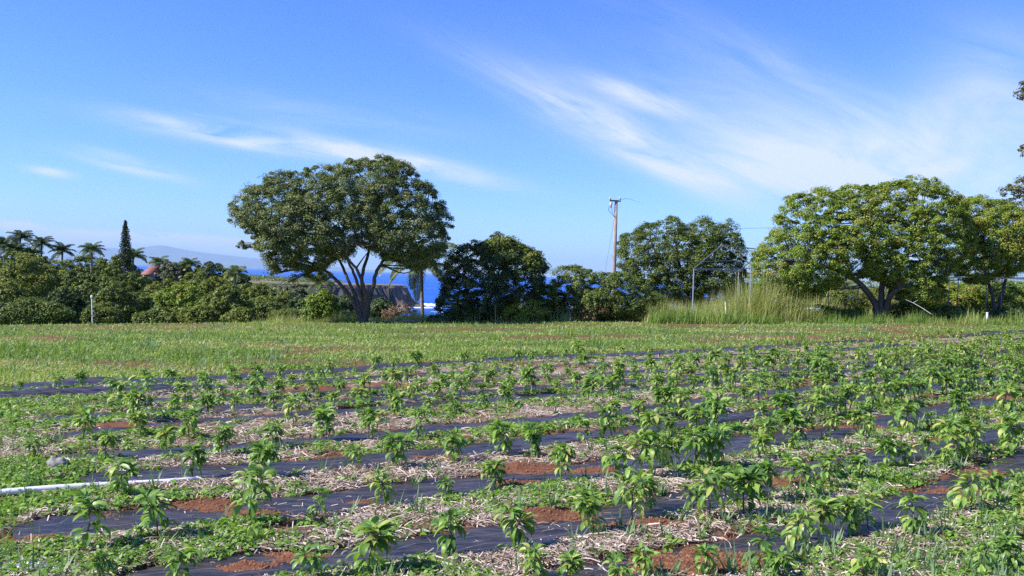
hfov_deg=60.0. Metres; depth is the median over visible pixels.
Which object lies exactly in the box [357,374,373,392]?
pepper plant
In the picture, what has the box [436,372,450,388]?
pepper plant
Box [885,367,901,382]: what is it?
pepper plant
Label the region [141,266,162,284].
house
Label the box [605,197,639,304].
utility pole
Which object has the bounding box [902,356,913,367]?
pepper plant
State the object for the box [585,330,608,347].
grass tuft
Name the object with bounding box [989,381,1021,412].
pepper plant
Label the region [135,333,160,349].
grass tuft
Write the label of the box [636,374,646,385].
pepper plant
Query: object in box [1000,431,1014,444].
pepper plant
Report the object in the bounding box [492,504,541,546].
pepper plant
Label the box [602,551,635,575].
pepper plant
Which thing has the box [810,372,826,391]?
pepper plant
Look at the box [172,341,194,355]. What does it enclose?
grass tuft
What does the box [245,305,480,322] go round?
crest grass
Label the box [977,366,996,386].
pepper plant
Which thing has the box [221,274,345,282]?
plateau scrub
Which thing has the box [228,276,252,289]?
slope tree
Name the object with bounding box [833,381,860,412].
pepper plant
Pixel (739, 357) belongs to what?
pepper plant
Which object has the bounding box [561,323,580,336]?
grass tuft
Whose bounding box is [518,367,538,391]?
pepper plant
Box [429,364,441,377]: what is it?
pepper plant
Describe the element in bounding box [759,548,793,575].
pepper plant
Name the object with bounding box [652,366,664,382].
pepper plant
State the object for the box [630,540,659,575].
pepper plant
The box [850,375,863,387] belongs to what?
pepper plant
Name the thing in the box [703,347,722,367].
pepper plant
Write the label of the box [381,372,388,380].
pepper plant
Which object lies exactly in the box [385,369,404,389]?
pepper plant
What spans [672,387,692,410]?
pepper plant
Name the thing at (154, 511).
pepper plant
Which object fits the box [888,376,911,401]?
pepper plant
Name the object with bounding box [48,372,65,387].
pepper plant
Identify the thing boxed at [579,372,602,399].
pepper plant
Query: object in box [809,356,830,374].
pepper plant
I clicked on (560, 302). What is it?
shrub
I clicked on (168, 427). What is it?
pepper plant
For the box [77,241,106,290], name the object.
palm tree
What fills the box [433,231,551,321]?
round shrub tree
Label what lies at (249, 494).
pepper plant
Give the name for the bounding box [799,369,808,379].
pepper plant
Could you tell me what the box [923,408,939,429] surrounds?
pepper plant
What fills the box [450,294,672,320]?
bank grass
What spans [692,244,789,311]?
gabled pipe frame
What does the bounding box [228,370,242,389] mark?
pepper plant
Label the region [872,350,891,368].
pepper plant
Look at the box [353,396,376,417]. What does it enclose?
pepper plant
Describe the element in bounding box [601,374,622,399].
pepper plant
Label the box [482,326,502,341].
grass tuft
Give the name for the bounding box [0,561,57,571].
plastic sheet
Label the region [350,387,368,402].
pepper plant
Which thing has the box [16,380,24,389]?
pepper plant
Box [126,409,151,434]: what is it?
pepper plant
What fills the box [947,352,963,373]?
pepper plant
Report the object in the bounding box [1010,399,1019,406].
pepper plant
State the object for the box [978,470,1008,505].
pepper plant
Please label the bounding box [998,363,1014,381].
pepper plant
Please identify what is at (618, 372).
pepper plant
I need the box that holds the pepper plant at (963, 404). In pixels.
[943,388,973,420]
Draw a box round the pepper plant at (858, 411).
[842,408,865,429]
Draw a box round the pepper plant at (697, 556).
[693,542,720,574]
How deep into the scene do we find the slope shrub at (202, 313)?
45.57 m
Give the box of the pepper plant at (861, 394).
[852,392,866,406]
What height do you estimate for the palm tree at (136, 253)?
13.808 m
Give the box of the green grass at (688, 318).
[643,302,773,323]
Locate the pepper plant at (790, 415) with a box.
[774,406,810,440]
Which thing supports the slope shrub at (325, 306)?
on the ground at (552, 516)
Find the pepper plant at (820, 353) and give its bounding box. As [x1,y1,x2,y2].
[814,349,832,365]
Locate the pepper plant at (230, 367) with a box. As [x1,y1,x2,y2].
[224,363,237,378]
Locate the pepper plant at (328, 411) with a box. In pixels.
[309,403,337,441]
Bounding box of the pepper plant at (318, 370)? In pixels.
[310,367,326,382]
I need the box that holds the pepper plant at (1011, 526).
[996,513,1023,535]
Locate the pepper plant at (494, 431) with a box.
[485,417,519,455]
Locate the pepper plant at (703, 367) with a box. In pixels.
[700,363,714,375]
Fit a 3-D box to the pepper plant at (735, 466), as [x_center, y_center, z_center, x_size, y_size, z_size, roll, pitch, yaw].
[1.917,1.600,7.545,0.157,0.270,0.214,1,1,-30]
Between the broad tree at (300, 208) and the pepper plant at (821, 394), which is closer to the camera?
the pepper plant at (821, 394)
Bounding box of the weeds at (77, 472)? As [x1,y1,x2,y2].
[0,333,1023,575]
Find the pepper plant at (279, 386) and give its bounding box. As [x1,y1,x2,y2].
[272,379,288,395]
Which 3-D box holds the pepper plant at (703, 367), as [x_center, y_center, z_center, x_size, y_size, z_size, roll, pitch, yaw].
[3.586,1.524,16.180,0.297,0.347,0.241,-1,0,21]
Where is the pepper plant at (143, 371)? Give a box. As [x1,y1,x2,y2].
[138,369,148,382]
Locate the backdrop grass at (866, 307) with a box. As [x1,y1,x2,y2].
[770,263,1023,310]
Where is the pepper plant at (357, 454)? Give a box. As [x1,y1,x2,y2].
[344,442,367,466]
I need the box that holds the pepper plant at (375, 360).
[370,354,382,368]
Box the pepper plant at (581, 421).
[572,414,591,440]
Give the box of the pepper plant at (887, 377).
[882,369,892,382]
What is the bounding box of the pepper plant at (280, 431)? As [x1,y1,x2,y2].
[261,418,284,446]
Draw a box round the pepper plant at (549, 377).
[539,363,555,381]
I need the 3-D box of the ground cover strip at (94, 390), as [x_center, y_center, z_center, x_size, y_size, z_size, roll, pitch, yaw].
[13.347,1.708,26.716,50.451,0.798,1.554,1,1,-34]
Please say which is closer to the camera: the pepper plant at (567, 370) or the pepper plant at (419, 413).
the pepper plant at (419, 413)
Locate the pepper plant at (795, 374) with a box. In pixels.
[789,371,798,381]
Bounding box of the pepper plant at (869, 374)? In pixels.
[860,369,877,388]
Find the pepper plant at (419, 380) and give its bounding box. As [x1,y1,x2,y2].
[414,376,426,388]
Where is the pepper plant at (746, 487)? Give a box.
[725,464,768,512]
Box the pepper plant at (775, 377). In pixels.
[769,371,780,381]
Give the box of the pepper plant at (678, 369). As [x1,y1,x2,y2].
[668,361,688,380]
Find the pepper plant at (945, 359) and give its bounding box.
[939,354,954,372]
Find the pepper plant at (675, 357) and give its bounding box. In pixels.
[673,354,686,370]
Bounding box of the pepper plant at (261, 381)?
[245,372,268,397]
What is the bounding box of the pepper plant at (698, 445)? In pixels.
[680,425,717,465]
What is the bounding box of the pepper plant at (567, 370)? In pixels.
[564,368,572,378]
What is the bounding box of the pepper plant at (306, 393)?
[298,388,312,406]
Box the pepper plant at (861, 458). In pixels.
[844,452,869,476]
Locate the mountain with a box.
[48,245,383,271]
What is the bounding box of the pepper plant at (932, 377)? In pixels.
[915,365,945,394]
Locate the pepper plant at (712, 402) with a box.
[705,393,731,425]
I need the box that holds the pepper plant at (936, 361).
[924,359,945,373]
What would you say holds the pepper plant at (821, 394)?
on the ground at (552, 516)
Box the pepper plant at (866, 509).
[849,490,887,529]
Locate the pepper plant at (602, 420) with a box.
[592,401,622,435]
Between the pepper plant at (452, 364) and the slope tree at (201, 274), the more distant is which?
the slope tree at (201, 274)
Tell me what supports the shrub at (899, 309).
on the ground at (552, 516)
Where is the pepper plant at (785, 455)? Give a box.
[776,450,801,483]
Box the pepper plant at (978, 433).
[962,423,987,443]
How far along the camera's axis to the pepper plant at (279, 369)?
15.98 m
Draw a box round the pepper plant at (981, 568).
[965,540,1002,574]
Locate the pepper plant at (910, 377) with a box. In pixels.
[901,373,920,399]
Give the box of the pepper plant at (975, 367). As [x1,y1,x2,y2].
[969,362,978,371]
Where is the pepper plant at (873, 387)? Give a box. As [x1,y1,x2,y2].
[864,382,881,408]
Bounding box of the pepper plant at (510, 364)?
[506,363,514,371]
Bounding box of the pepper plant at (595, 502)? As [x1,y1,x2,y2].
[570,488,608,532]
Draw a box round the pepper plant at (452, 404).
[445,390,461,413]
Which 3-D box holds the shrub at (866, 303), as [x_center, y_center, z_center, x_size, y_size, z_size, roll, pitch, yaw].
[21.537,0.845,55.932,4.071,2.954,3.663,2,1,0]
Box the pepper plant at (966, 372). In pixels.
[954,367,974,390]
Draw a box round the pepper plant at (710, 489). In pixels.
[687,464,736,517]
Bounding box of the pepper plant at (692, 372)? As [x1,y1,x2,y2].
[685,365,697,378]
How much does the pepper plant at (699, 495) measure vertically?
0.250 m
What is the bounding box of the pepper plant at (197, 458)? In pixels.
[179,441,210,476]
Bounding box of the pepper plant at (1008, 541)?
[988,530,1023,568]
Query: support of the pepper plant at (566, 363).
on the ground at (552, 516)
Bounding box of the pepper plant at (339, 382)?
[334,379,347,393]
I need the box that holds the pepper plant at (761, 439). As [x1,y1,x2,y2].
[748,430,772,458]
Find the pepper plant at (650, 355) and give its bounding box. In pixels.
[644,353,653,358]
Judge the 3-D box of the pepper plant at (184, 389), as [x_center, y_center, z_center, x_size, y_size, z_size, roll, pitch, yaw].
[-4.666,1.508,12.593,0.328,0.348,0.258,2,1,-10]
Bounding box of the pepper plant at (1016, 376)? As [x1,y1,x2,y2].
[1008,360,1023,381]
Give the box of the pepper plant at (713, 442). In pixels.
[702,424,733,464]
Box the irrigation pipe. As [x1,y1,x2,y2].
[0,477,198,495]
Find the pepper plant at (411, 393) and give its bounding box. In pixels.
[402,382,420,400]
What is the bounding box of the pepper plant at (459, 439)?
[440,427,467,462]
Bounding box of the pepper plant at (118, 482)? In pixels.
[97,457,143,494]
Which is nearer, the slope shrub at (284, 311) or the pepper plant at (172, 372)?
the pepper plant at (172, 372)
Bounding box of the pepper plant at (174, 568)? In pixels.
[160,542,205,575]
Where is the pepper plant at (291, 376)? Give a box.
[286,372,298,383]
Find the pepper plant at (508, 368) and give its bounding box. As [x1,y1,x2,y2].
[500,366,515,379]
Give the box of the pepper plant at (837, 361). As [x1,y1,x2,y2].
[834,356,842,366]
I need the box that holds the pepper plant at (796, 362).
[790,358,801,370]
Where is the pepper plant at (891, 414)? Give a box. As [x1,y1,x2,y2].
[884,408,905,426]
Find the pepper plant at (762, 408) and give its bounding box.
[752,402,770,422]
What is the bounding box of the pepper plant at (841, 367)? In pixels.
[837,364,844,373]
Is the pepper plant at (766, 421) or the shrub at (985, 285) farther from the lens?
the shrub at (985, 285)
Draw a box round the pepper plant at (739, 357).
[733,355,750,373]
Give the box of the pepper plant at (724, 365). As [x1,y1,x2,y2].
[716,362,728,375]
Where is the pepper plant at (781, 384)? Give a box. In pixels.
[772,380,786,394]
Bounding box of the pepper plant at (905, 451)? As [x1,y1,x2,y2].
[891,441,920,463]
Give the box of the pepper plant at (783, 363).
[777,361,786,373]
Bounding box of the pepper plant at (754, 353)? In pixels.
[748,351,761,365]
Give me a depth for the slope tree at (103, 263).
116.10 m
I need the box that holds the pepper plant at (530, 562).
[514,542,552,575]
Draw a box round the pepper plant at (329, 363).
[324,356,335,373]
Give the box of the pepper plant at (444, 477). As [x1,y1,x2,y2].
[436,475,454,495]
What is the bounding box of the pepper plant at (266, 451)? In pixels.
[246,439,283,476]
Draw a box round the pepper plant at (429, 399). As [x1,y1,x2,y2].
[420,395,436,413]
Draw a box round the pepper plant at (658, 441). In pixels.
[634,432,665,465]
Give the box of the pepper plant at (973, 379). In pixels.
[966,373,980,387]
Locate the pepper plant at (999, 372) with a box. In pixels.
[995,370,1007,383]
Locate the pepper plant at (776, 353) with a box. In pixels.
[766,347,784,363]
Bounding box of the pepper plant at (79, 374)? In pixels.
[71,370,89,386]
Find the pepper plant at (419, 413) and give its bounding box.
[408,408,434,437]
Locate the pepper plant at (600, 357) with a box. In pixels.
[598,354,606,361]
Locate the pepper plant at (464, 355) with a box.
[459,352,469,365]
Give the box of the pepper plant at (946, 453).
[936,446,953,464]
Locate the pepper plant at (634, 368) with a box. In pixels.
[630,365,642,374]
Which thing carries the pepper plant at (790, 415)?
on the ground cover strip at (67, 525)
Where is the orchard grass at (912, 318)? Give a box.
[765,305,1023,324]
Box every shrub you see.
[0,295,76,325]
[80,303,122,324]
[131,306,183,324]
[176,304,221,323]
[219,307,256,323]
[268,308,308,321]
[276,283,308,302]
[300,288,342,320]
[381,304,417,319]
[426,313,462,321]
[494,299,552,321]
[521,283,569,318]
[533,263,606,317]
[568,288,614,319]
[577,304,609,321]
[579,270,664,320]
[638,291,671,311]
[766,296,806,315]
[796,284,836,306]
[805,276,857,308]
[811,304,843,319]
[825,280,886,314]
[826,306,868,319]
[860,278,929,306]
[890,298,937,318]
[922,283,990,313]
[927,302,983,319]
[936,281,989,306]
[953,279,1016,299]
[968,281,1023,318]
[983,280,1023,300]
[988,306,1023,320]
[1006,281,1023,300]
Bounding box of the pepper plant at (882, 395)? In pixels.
[875,381,897,406]
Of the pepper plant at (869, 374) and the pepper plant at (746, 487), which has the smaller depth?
the pepper plant at (746, 487)
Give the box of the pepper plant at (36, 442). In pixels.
[21,431,44,456]
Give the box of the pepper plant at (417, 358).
[407,350,423,369]
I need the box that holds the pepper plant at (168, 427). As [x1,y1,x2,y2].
[153,423,181,452]
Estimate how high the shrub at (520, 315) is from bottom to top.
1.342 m
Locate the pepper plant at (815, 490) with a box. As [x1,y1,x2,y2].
[786,460,821,497]
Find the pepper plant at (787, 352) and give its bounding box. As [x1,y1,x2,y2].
[781,350,792,361]
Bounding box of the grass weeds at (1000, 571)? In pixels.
[0,343,1023,575]
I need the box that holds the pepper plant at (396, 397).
[384,391,407,417]
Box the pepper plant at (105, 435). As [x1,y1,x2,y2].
[96,429,121,457]
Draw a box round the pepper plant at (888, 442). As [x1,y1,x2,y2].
[870,436,900,465]
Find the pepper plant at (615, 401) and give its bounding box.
[605,397,622,423]
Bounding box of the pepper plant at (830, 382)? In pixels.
[824,378,834,391]
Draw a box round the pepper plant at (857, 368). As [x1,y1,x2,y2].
[850,362,862,373]
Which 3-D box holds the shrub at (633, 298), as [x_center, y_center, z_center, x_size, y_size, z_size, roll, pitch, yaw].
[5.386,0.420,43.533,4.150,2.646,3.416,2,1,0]
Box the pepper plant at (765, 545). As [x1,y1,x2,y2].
[742,522,783,567]
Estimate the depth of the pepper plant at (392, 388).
12.82 m
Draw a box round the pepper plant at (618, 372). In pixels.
[613,367,625,385]
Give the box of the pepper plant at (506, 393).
[497,385,514,406]
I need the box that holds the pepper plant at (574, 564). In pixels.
[553,549,585,575]
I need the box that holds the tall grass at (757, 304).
[639,260,829,323]
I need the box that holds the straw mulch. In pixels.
[0,344,1023,575]
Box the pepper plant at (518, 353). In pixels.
[511,349,523,361]
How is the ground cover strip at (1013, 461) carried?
on the ground at (552, 516)
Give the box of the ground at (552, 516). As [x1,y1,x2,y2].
[0,276,1023,575]
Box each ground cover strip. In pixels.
[0,338,1020,400]
[11,392,1023,539]
[13,330,1023,389]
[39,350,1010,420]
[47,355,1023,440]
[55,362,1012,459]
[62,372,1022,483]
[80,345,1005,407]
[125,419,1023,575]
[529,452,1023,575]
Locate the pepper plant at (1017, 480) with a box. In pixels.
[1001,468,1023,493]
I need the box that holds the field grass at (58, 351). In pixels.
[0,318,1023,386]
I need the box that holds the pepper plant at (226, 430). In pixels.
[211,422,238,455]
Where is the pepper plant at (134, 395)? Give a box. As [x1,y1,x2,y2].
[118,388,147,416]
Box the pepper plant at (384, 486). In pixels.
[366,470,396,504]
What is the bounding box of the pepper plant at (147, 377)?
[139,373,160,393]
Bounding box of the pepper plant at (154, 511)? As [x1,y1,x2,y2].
[129,488,177,537]
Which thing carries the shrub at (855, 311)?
on the ground at (552, 516)
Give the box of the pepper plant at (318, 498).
[307,484,332,513]
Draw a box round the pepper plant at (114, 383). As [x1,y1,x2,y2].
[100,373,138,404]
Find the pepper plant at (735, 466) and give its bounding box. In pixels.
[727,461,746,482]
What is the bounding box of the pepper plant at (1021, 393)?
[1012,387,1023,405]
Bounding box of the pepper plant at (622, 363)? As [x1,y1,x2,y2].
[611,359,625,374]
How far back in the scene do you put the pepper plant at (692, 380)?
14.23 m
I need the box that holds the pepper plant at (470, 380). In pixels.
[465,371,476,384]
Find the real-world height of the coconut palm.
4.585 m
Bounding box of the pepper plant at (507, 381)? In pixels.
[502,376,516,391]
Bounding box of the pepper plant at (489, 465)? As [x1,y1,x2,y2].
[479,459,509,489]
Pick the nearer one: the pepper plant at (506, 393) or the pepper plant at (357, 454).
the pepper plant at (357, 454)
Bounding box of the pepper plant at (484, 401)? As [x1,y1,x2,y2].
[474,393,491,409]
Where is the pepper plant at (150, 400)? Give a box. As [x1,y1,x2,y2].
[146,395,153,403]
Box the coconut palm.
[378,242,461,313]
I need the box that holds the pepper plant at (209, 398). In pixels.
[198,394,217,414]
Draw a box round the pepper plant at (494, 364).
[490,361,499,373]
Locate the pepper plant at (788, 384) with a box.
[784,376,801,397]
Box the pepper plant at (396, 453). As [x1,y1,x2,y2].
[379,430,415,466]
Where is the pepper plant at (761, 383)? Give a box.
[746,373,771,399]
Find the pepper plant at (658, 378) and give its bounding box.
[649,373,665,390]
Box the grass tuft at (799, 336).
[795,327,807,341]
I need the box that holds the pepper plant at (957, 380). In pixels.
[948,374,964,389]
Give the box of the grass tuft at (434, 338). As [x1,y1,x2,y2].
[426,331,443,341]
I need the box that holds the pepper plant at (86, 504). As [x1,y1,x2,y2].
[63,488,110,549]
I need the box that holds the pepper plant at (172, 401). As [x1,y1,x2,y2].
[166,392,187,412]
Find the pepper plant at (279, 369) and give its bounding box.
[275,365,286,378]
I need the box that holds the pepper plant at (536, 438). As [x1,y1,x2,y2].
[518,421,543,456]
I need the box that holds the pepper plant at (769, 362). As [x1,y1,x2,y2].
[760,354,776,372]
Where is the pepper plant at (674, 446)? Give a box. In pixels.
[660,434,684,464]
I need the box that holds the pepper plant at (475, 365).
[469,357,480,373]
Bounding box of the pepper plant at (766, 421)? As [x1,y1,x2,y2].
[755,416,781,444]
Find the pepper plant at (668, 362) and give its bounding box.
[662,355,672,370]
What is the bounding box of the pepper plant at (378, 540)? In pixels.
[344,515,401,572]
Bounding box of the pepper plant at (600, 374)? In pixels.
[594,371,605,386]
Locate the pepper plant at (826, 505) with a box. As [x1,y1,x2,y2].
[803,495,845,538]
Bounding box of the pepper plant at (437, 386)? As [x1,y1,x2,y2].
[429,381,445,398]
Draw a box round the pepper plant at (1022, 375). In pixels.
[1017,363,1023,378]
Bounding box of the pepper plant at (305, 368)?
[303,365,311,375]
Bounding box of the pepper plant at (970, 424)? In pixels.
[955,417,986,455]
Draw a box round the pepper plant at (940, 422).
[937,417,960,442]
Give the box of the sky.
[0,0,1023,288]
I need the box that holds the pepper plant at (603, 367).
[596,360,608,375]
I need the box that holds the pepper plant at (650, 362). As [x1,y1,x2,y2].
[642,358,656,373]
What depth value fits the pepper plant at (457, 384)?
13.50 m
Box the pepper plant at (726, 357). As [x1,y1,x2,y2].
[722,355,730,365]
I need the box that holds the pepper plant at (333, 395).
[327,390,339,405]
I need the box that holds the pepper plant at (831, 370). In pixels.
[822,361,835,375]
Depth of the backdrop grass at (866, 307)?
57.37 m
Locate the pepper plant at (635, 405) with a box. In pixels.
[629,398,647,418]
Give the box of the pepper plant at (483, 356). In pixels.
[479,351,488,361]
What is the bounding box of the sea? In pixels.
[37,263,868,317]
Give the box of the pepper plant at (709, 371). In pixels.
[703,364,723,388]
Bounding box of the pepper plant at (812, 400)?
[798,394,825,416]
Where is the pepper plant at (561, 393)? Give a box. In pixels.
[555,384,569,402]
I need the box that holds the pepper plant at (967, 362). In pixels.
[959,355,973,370]
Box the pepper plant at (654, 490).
[633,475,659,512]
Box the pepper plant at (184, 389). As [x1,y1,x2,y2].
[171,382,195,401]
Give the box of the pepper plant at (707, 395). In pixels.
[698,389,715,407]
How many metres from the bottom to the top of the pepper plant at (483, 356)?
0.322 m
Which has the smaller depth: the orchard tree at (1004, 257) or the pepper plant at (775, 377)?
the pepper plant at (775, 377)
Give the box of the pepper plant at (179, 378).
[174,373,190,393]
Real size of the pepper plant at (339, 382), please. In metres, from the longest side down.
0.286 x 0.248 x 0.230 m
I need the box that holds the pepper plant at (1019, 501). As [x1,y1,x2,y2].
[1009,492,1023,516]
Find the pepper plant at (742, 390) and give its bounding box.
[735,386,752,403]
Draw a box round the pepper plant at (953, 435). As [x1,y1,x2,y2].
[930,419,972,460]
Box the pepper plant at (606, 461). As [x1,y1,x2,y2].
[600,443,637,472]
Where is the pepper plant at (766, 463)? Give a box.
[748,457,783,499]
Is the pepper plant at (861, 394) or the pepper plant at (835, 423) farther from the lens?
the pepper plant at (861, 394)
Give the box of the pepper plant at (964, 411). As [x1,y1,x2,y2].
[959,407,973,417]
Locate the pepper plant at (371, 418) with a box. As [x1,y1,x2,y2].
[358,407,384,438]
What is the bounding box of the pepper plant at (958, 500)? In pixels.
[947,469,990,511]
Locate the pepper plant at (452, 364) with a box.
[446,362,460,374]
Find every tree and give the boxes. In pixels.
[0,236,10,267]
[0,242,29,259]
[0,242,32,264]
[0,250,64,301]
[0,277,35,325]
[1,247,63,289]
[5,230,36,243]
[24,236,56,254]
[30,259,87,294]
[41,287,86,325]
[48,242,76,262]
[57,279,103,324]
[59,265,108,301]
[64,254,121,301]
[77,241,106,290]
[88,254,141,295]
[90,265,146,303]
[90,282,142,324]
[116,263,142,280]
[116,290,154,324]
[118,248,147,271]
[123,276,153,291]
[144,278,193,309]
[148,255,171,266]
[148,284,210,312]
[154,262,184,286]
[177,263,196,280]
[178,257,201,272]
[180,268,215,292]
[187,261,229,289]
[194,276,236,310]
[196,283,255,323]
[222,265,248,283]
[225,153,454,322]
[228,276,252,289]
[229,282,276,308]
[250,297,286,321]
[255,291,297,307]
[287,297,318,321]
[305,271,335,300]
[336,292,359,318]
[369,297,395,319]
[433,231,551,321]
[612,214,752,309]
[746,174,979,320]
[949,194,1023,318]
[996,175,1023,264]
[1013,81,1023,157]
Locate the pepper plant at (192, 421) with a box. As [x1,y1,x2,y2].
[172,405,202,439]
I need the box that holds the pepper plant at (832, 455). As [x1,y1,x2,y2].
[818,448,844,478]
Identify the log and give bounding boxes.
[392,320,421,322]
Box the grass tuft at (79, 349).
[69,341,95,354]
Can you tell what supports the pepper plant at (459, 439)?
on the ground at (552, 516)
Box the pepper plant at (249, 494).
[228,464,280,520]
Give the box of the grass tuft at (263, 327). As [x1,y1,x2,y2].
[255,318,271,331]
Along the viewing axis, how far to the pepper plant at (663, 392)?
11.48 m
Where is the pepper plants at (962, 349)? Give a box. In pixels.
[558,327,1023,368]
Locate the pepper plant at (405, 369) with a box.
[399,365,415,380]
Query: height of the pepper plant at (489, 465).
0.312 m
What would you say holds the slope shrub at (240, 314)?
on the ground at (552, 516)
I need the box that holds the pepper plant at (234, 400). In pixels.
[227,392,241,410]
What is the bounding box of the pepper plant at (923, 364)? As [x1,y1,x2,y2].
[915,362,931,377]
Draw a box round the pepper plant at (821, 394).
[809,383,832,418]
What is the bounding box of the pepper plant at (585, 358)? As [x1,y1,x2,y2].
[576,353,588,368]
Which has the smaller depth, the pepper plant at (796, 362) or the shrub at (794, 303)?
the pepper plant at (796, 362)
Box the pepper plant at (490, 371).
[483,367,498,382]
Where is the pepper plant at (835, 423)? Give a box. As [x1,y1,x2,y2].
[821,411,844,434]
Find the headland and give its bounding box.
[154,273,426,307]
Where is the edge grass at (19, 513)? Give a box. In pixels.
[0,342,137,567]
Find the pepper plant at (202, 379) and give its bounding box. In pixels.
[197,372,214,390]
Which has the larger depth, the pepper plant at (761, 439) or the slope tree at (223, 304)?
the slope tree at (223, 304)
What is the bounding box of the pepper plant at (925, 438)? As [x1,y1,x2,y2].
[915,432,936,451]
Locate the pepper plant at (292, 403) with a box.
[275,392,303,425]
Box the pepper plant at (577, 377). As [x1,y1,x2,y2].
[570,370,582,388]
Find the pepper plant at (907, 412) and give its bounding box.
[892,397,922,432]
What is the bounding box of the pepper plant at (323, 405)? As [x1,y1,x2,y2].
[316,401,335,418]
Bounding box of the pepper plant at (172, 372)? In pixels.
[162,368,176,382]
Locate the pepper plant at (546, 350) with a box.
[542,348,554,360]
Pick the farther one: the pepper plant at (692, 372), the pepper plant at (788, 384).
the pepper plant at (692, 372)
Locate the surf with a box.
[397,303,434,307]
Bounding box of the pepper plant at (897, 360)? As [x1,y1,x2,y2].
[891,353,903,368]
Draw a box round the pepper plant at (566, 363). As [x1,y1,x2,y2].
[562,361,570,367]
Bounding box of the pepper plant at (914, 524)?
[892,491,928,535]
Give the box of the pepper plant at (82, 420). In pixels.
[69,406,97,440]
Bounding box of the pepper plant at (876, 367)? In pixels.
[871,363,885,384]
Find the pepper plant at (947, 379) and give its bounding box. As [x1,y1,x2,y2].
[937,371,956,393]
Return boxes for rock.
[46,455,66,468]
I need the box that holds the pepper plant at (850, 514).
[831,492,864,533]
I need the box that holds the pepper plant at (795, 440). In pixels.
[784,430,802,450]
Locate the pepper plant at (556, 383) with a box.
[552,378,560,387]
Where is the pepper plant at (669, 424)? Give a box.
[662,417,677,434]
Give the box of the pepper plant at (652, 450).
[623,426,669,473]
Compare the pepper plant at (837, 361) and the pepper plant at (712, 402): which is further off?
the pepper plant at (837, 361)
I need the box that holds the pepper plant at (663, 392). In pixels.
[651,385,678,417]
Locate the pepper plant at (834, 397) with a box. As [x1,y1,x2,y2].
[825,392,845,412]
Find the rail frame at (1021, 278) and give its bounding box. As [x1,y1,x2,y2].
[771,272,1023,316]
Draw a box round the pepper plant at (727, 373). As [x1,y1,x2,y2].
[721,367,740,387]
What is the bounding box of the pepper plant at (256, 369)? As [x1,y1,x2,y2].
[250,363,263,380]
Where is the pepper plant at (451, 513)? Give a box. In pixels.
[427,508,467,556]
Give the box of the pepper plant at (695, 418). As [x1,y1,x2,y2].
[678,400,713,429]
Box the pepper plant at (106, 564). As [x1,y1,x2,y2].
[83,547,118,575]
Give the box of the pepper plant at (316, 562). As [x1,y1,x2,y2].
[290,541,332,575]
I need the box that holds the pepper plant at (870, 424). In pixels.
[858,412,876,436]
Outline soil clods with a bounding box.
[1,393,1010,575]
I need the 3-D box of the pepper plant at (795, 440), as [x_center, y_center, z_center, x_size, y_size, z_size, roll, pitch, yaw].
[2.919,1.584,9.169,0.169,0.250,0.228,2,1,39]
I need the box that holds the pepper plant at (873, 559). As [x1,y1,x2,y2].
[850,547,887,575]
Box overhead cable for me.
[652,220,908,228]
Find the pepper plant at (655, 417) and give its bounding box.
[634,411,666,434]
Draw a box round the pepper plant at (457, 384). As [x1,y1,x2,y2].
[447,370,473,396]
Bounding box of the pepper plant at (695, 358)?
[687,353,701,367]
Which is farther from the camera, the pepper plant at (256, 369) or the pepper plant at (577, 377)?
the pepper plant at (256, 369)
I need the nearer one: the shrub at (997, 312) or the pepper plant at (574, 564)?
the pepper plant at (574, 564)
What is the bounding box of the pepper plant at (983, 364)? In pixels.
[979,362,988,368]
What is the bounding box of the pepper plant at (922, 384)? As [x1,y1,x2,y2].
[912,379,928,398]
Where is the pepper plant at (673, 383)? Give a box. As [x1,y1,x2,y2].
[665,374,684,388]
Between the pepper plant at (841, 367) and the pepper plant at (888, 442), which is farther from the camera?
the pepper plant at (841, 367)
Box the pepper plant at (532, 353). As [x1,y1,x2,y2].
[528,349,536,361]
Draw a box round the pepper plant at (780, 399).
[769,391,796,417]
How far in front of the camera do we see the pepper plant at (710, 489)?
6.42 m
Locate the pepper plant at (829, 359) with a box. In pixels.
[826,356,835,366]
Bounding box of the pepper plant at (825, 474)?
[814,457,841,487]
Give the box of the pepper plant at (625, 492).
[610,466,657,520]
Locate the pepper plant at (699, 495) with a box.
[679,484,706,509]
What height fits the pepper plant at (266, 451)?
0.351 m
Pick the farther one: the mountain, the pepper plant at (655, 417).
the mountain
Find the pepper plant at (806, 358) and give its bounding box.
[799,353,816,371]
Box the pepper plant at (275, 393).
[266,390,282,409]
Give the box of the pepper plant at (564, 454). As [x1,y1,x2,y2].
[543,442,578,479]
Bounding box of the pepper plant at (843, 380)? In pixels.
[837,376,847,388]
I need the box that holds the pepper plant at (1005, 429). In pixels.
[990,411,1023,451]
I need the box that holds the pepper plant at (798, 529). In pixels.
[781,508,819,549]
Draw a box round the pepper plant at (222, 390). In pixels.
[213,380,226,399]
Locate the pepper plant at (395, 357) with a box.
[388,354,400,369]
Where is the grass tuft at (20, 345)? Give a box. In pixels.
[9,332,44,349]
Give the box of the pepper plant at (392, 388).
[383,383,394,398]
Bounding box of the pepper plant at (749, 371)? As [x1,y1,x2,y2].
[741,369,755,386]
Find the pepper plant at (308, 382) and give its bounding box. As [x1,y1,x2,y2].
[301,373,323,396]
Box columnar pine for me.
[117,220,132,278]
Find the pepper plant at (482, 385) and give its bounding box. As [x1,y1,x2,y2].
[476,382,488,394]
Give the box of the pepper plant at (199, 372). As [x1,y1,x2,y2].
[193,370,204,378]
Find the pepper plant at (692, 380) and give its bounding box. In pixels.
[687,374,699,388]
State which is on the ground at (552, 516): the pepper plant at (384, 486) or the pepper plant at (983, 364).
the pepper plant at (983, 364)

